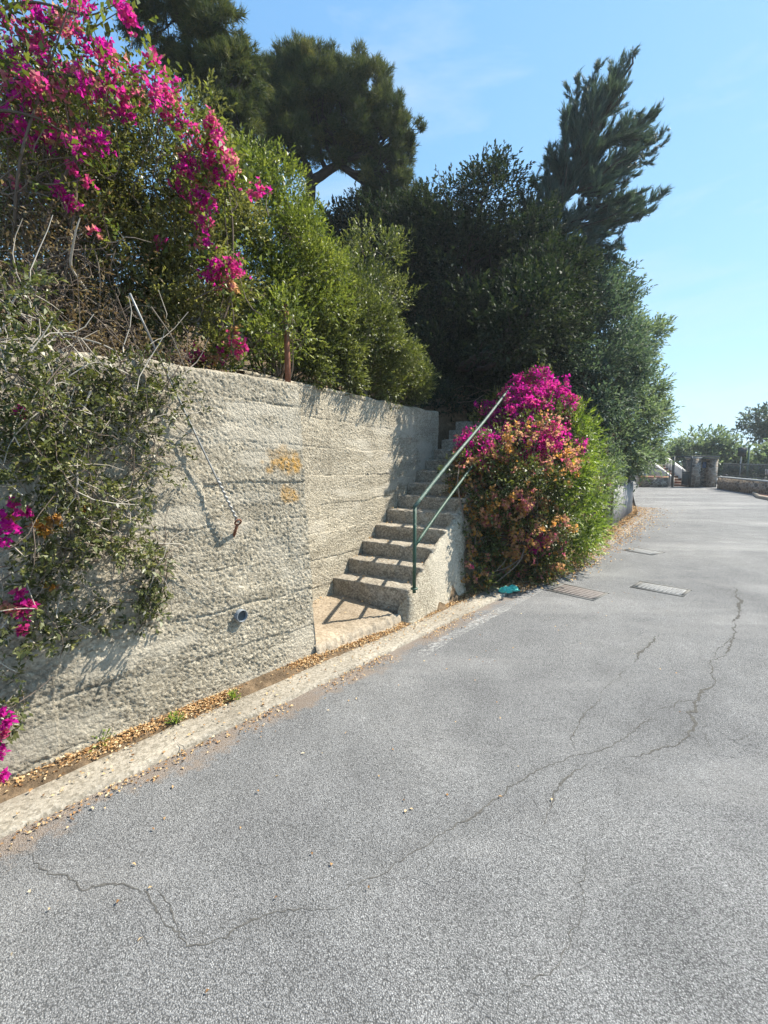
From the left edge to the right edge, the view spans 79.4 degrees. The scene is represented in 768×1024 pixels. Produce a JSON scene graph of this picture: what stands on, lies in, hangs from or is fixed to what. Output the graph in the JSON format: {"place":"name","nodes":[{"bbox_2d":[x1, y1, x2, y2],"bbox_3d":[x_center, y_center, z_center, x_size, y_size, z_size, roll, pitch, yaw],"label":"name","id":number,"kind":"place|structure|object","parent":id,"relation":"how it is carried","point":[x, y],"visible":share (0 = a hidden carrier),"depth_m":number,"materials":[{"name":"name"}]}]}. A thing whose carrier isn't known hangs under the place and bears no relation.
{"place":"outdoors","nodes":[
{"label":"outdoors","id":0,"kind":"place"},
{"bbox_2d":[0,559,544,802],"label":"verge","id":1,"kind":"structure","parent":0,"point":[263,681],"depth_m":2.97,"materials":[{"name":"brown soil"}]},
{"bbox_2d":[89,728,114,751],"bbox_3d":[-1.696,1.373,2.773,0.167,0.110,0.154,-4,8,-33],"label":"weed","id":2,"kind":"object","parent":1,"relation":"on","point":[96,737],"visible":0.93,"depth_m":2.79,"materials":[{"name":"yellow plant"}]},
{"bbox_2d":[164,711,185,723],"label":"weed","id":3,"kind":"object","parent":1,"relation":"on","point":[174,718],"visible":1,"depth_m":3.02,"materials":[{"name":"green plant"}]},
{"bbox_2d":[223,688,240,702],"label":"weed","id":4,"kind":"object","parent":1,"relation":"on","point":[232,694],"visible":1,"depth_m":3.32,"materials":[{"name":"green plant"}]},
{"bbox_2d":[437,358,590,594],"bbox_3d":[2.023,-0.632,6.943,2.011,3.578,3.346,3,7,23],"label":"bougainvillea","id":5,"kind":"object","parent":1,"relation":"on","point":[529,430],"visible":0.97,"depth_m":6.34,"materials":[{"name":"pink plant"}]},
{"bbox_2d":[0,263,634,611],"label":"hillside","id":6,"kind":"structure","parent":0,"point":[446,424],"depth_m":8.53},
{"bbox_2d":[0,56,213,408],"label":"brown thicket","id":7,"kind":"object","parent":6,"relation":"on","point":[100,335],"visible":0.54,"depth_m":3.08,"materials":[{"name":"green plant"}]},
{"bbox_2d":[0,31,271,372],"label":"olive shrub","id":8,"kind":"object","parent":6,"relation":"on","point":[172,268],"visible":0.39,"depth_m":3.67,"materials":[{"name":"green plant"}]},
{"bbox_2d":[0,0,283,372],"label":"bougainvillea","id":9,"kind":"object","parent":6,"relation":"on","point":[223,162],"visible":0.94,"depth_m":3.06,"materials":[{"name":"pink plant"}]},
{"bbox_2d":[114,0,275,335],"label":"pine tree","id":10,"kind":"object","parent":6,"relation":"on","point":[234,62],"visible":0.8,"depth_m":8.10,"materials":[{"name":"green plant"}]},
{"bbox_2d":[196,126,368,380],"bbox_3d":[-1.014,-2.527,4.866,1.471,2.659,2.615,2,7,15],"label":"green shrub","id":11,"kind":"object","parent":6,"relation":"on","point":[288,272],"visible":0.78,"depth_m":4.49,"materials":[{"name":"green plant"}]},
{"bbox_2d":[237,28,429,265],"bbox_3d":[-1.514,-8.457,11.835,4.987,6.361,2.998,-3,7,-23],"label":"pine tree","id":12,"kind":"object","parent":6,"relation":"on","point":[324,97],"visible":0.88,"depth_m":11.16,"materials":[{"name":"green plant"}]},
{"bbox_2d":[247,263,441,410],"bbox_3d":[-0.275,-2.182,5.969,1.469,1.797,3.476,4,8,30],"label":"hedge","id":13,"kind":"object","parent":6,"relation":"on","point":[345,354],"visible":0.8,"depth_m":5.62,"materials":[{"name":"green plant"}]},
{"bbox_2d":[326,212,426,398],"bbox_3d":[-0.270,-3.225,7.441,1.457,2.809,1.853,5,8,34],"label":"loose shrub","id":14,"kind":"object","parent":6,"relation":"on","point":[372,264],"visible":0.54,"depth_m":7.15,"materials":[{"name":"green plant"}]},
{"bbox_2d":[312,420,506,653],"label":"staircase","id":15,"kind":"structure","parent":6,"relation":"on","point":[383,583],"depth_m":5.47,"materials":[{"name":"concrete"}]},
{"bbox_2d":[314,438,461,612],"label":"fallen leaves","id":16,"kind":"object","parent":15,"relation":"on","point":[388,540],"visible":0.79,"depth_m":5.91,"materials":[{"name":"brown plant"}]},
{"bbox_2d":[411,381,513,592],"bbox_3d":[1.300,-0.719,6.382,0.078,2.782,3.947,4,8,30],"label":"handrail","id":17,"kind":"object","parent":15,"relation":"attached to","point":[414,588],"visible":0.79,"depth_m":5.24,"materials":[{"name":"green paint"}]},
{"bbox_2d":[272,184,622,451],"bbox_3d":[1.478,-4.958,12.749,9.725,8.137,5.291,0,7,0],"label":"evergreen tree","id":18,"kind":"object","parent":6,"relation":"on","point":[329,215],"visible":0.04,"depth_m":12.07,"materials":[{"name":"green plant"}]},
{"bbox_2d":[410,336,520,421],"bbox_3d":[1.706,-2.578,9.295,2.786,2.327,3.226,0,7,0],"label":"shade shrub","id":19,"kind":"object","parent":6,"relation":"on","point":[443,389],"visible":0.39,"depth_m":8.74,"materials":[{"name":"green plant"}]},
{"bbox_2d":[328,138,613,420],"bbox_3d":[1.806,-4.739,9.677,6.691,6.724,6.124,0,7,0],"label":"evergreen tree","id":20,"kind":"object","parent":6,"relation":"on","point":[521,301],"visible":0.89,"depth_m":9.50,"materials":[{"name":"green plant"}]},
{"bbox_2d":[499,238,662,440],"bbox_3d":[4.661,-3.608,11.432,4.935,6.299,3.985,0,7,0],"label":"evergreen tree","id":21,"kind":"object","parent":6,"relation":"on","point":[616,287],"visible":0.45,"depth_m":10.92,"materials":[{"name":"green plant"}]},
{"bbox_2d":[512,44,674,266],"bbox_3d":[4.929,-7.382,11.269,4.452,7.290,2.725,0,7,0],"label":"leaning pine","id":22,"kind":"object","parent":6,"relation":"on","point":[589,174],"visible":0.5,"depth_m":10.83,"materials":[{"name":"green plant"}]},
{"bbox_2d":[606,480,633,527],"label":"wall","id":23,"kind":"structure","parent":6,"relation":"on","point":[627,501],"depth_m":13.15,"materials":[{"name":"white paint"}]},
{"bbox_2d":[595,292,685,493],"bbox_3d":[7.409,-3.271,14.201,4.440,6.758,2.538,-5,8,-38],"label":"roadside tree","id":24,"kind":"object","parent":6,"relation":"on","point":[656,411],"visible":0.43,"depth_m":13.90,"materials":[{"name":"green plant"}]},
{"bbox_2d":[0,473,767,1023],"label":"road","id":25,"kind":"structure","parent":0,"point":[678,933],"depth_m":2.16,"materials":[{"name":"grey asphalt"}]},
{"bbox_2d":[0,576,536,838],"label":"curb","id":26,"kind":"object","parent":25,"relation":"on","point":[32,806],"visible":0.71,"depth_m":2.95,"materials":[{"name":"concrete"}]},
{"bbox_2d":[497,585,519,592],"bbox_3d":[1.619,0.990,5.981,0.302,0.083,0.170,-4,8,-29],"label":"plastic scrap","id":27,"kind":"object","parent":26,"relation":"on","point":[509,589],"visible":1,"depth_m":5.96,"materials":[{"name":"teal plastic"}]},
{"bbox_2d":[0,506,680,992],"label":"fallen leaves","id":28,"kind":"object","parent":25,"relation":"on","point":[520,584],"visible":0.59,"depth_m":3.33,"materials":[{"name":"brown plant"}]},
{"bbox_2d":[0,585,767,1023],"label":"road cracks","id":29,"kind":"object","parent":25,"relation":"on","point":[480,811],"visible":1,"depth_m":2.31,"materials":[{"name":"grey asphalt"}]},
{"bbox_2d":[413,508,652,657],"bbox_3d":[4.905,0.586,10.015,0.376,0.001,15.044,5,8,36],"label":"road line","id":30,"kind":"object","parent":25,"relation":"on","point":[434,646],"visible":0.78,"depth_m":5.16,"materials":[{"name":"white paint"}]},
{"bbox_2d":[546,583,609,600],"bbox_3d":[2.538,1.048,6.075,0.477,0.013,0.643,-6,9,-42],"label":"drain cover","id":31,"kind":"object","parent":25,"relation":"on","point":[578,592],"visible":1,"depth_m":6.06,"materials":[{"name":"grey metal"}]},
{"bbox_2d":[533,395,626,576],"bbox_3d":[3.104,-0.419,7.490,1.468,2.967,2.487,3,7,23],"label":"oleander","id":32,"kind":"object","parent":25,"relation":"on","point":[587,478],"visible":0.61,"depth_m":7.08,"materials":[{"name":"green plant"}]},
{"bbox_2d":[585,433,632,534],"bbox_3d":[5.154,-0.619,10.773,1.147,2.459,2.443,4,8,28],"label":"roadside shrub","id":33,"kind":"object","parent":25,"relation":"on","point":[619,481],"visible":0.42,"depth_m":10.61,"materials":[{"name":"green plant"}]},
{"bbox_2d":[624,547,664,554],"bbox_3d":[4.882,0.740,8.703,0.450,0.013,0.566,-4,8,-32],"label":"drain cover","id":34,"kind":"object","parent":25,"relation":"on","point":[644,551],"visible":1,"depth_m":8.66,"materials":[{"name":"grey"}]},
{"bbox_2d":[639,476,668,486],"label":"stone wall","id":35,"kind":"structure","parent":25,"relation":"on","point":[658,481],"depth_m":27.58,"materials":[{"name":"stone"}]},
{"bbox_2d":[626,444,683,479],"bbox_3d":[20.317,-3.965,36.099,5.905,4.133,4.633,3,7,23],"label":"garden tree","id":36,"kind":"object","parent":25,"relation":"on","point":[631,477],"visible":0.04,"depth_m":35.54,"materials":[{"name":"green plant"}]},
{"bbox_2d":[630,581,691,596],"bbox_3d":[3.720,1.032,6.216,0.426,0.013,0.632,-7,9,-44],"label":"drain cover","id":37,"kind":"object","parent":25,"relation":"on","point":[665,589],"visible":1,"depth_m":6.20,"materials":[{"name":"grey metal"}]},
{"bbox_2d":[646,458,684,486],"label":"garden steps","id":38,"kind":"structure","parent":25,"relation":"on","point":[678,475],"depth_m":29.59,"materials":[{"name":"stone"}]},
{"bbox_2d":[666,456,719,486],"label":"iron gate","id":39,"kind":"structure","parent":25,"relation":"on","point":[686,477],"depth_m":27.56,"materials":[{"name":"black metal"}]},
{"bbox_2d":[685,457,701,486],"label":"stone pillar","id":40,"kind":"structure","parent":25,"relation":"on","point":[696,472],"depth_m":27.47,"materials":[{"name":"grey stone"}]},
{"bbox_2d":[663,423,741,477],"bbox_3d":[23.196,-4.151,33.804,5.248,4.756,4.756,-5,8,-36],"label":"garden tree","id":41,"kind":"object","parent":25,"relation":"on","point":[701,446],"visible":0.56,"depth_m":32.98,"materials":[{"name":"green plant"}]},
{"bbox_2d":[699,458,719,486],"bbox_3d":[19.332,-2.363,27.864,1.162,1.800,1.100,0,7,0],"label":"stone shelter","id":42,"kind":"object","parent":25,"relation":"on","point":[709,472],"visible":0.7,"depth_m":27.64,"materials":[{"name":"stone"}]},
{"bbox_2d":[703,426,766,479],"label":"garden tree","id":43,"kind":"object","parent":25,"relation":"on","point":[734,454],"visible":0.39,"depth_m":32.17,"materials":[{"name":"green plant"}]},
{"bbox_2d":[713,401,767,479],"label":"umbrella pine","id":44,"kind":"object","parent":25,"relation":"on","point":[759,431],"visible":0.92,"depth_m":35.23,"materials":[{"name":"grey plant"}]},
{"bbox_2d":[737,447,746,477],"bbox_3d":[19.041,-2.266,24.679,0.380,2.350,0.088,4,8,28],"label":"sign post","id":45,"kind":"object","parent":25,"relation":"on","point":[742,451],"visible":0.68,"depth_m":24.55,"materials":[{"name":"metal"}]},
{"bbox_2d":[717,476,767,493],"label":"stone wall","id":46,"kind":"structure","parent":25,"relation":"on","point":[745,485],"depth_m":23.48,"materials":[{"name":"grey stone"}]},
{"bbox_2d":[722,463,767,479],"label":"iron railing","id":47,"kind":"object","parent":46,"relation":"on","point":[728,467],"visible":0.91,"depth_m":23.65,"materials":[{"name":"black metal"}]},
{"bbox_2d":[746,447,750,475],"bbox_3d":[19.105,-2.227,24.301,0.099,2.320,0.104,0,7,0],"label":"green post","id":48,"kind":"object","parent":25,"relation":"on","point":[748,457],"visible":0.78,"depth_m":24.20,"materials":[{"name":"metal"}]},
{"bbox_2d":[747,438,767,477],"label":"garden tree","id":49,"kind":"object","parent":25,"relation":"on","point":[762,452],"visible":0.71,"depth_m":30.28,"materials":[{"name":"green plant"}]},
{"bbox_2d":[752,492,767,499],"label":"island kerb","id":50,"kind":"structure","parent":25,"relation":"on","point":[756,495],"depth_m":20.03,"materials":[{"name":"concrete"}]},
{"bbox_2d":[0,0,767,464],"label":"sky","id":51,"kind":"structure","parent":0,"point":[480,72],"materials":[{"name":"blue"}]},
{"bbox_2d":[570,465,721,564],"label":"ground","id":52,"kind":"structure","parent":0,"point":[633,502],"depth_m":15.21,"materials":[{"name":"brown soil"}]},
{"bbox_2d":[0,341,315,780],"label":"retaining wall","id":53,"kind":"structure","parent":52,"relation":"on","point":[205,643],"depth_m":3.18,"materials":[{"name":"concrete"}]},
{"bbox_2d":[0,163,219,783],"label":"creeper","id":54,"kind":"object","parent":53,"relation":"attached to","point":[56,449],"visible":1,"depth_m":2.45,"materials":[{"name":"green plant"}]},
{"bbox_2d":[233,519,241,536],"bbox_3d":[-1.097,0.128,3.447,0.060,0.165,0.109,-5,8,-34],"label":"wall anchor","id":55,"kind":"object","parent":53,"relation":"attached to","point":[236,528],"depth_m":3.42,"materials":[{"name":"metal"}]},
{"bbox_2d":[129,293,239,522],"bbox_3d":[-1.323,-0.638,3.140,0.645,1.492,0.029,-5,8,-37],"label":"guy wire","id":56,"kind":"object","parent":55,"relation":"attached to","point":[198,440],"visible":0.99,"depth_m":3.18,"materials":[{"name":"grey metal"}]},
{"bbox_2d":[234,609,247,621],"bbox_3d":[-1.108,0.780,3.517,0.116,0.094,0.094,6,9,41],"label":"drain pipe","id":57,"kind":"object","parent":53,"relation":"attached to","point":[240,615],"visible":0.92,"depth_m":3.49,"materials":[{"name":"grey plastic"}]},
{"bbox_2d":[282,304,290,381],"bbox_3d":[-0.839,-1.384,3.986,0.058,0.760,0.058,0,7,0],"label":"metal pole","id":58,"kind":"object","parent":53,"relation":"on","point":[287,362],"visible":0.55,"depth_m":3.97,"materials":[{"name":"metal"}]},
{"bbox_2d":[230,370,438,600],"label":"stair wall","id":59,"kind":"structure","parent":52,"relation":"on","point":[364,461],"depth_m":5.59,"materials":[{"name":"concrete"}]}
]}

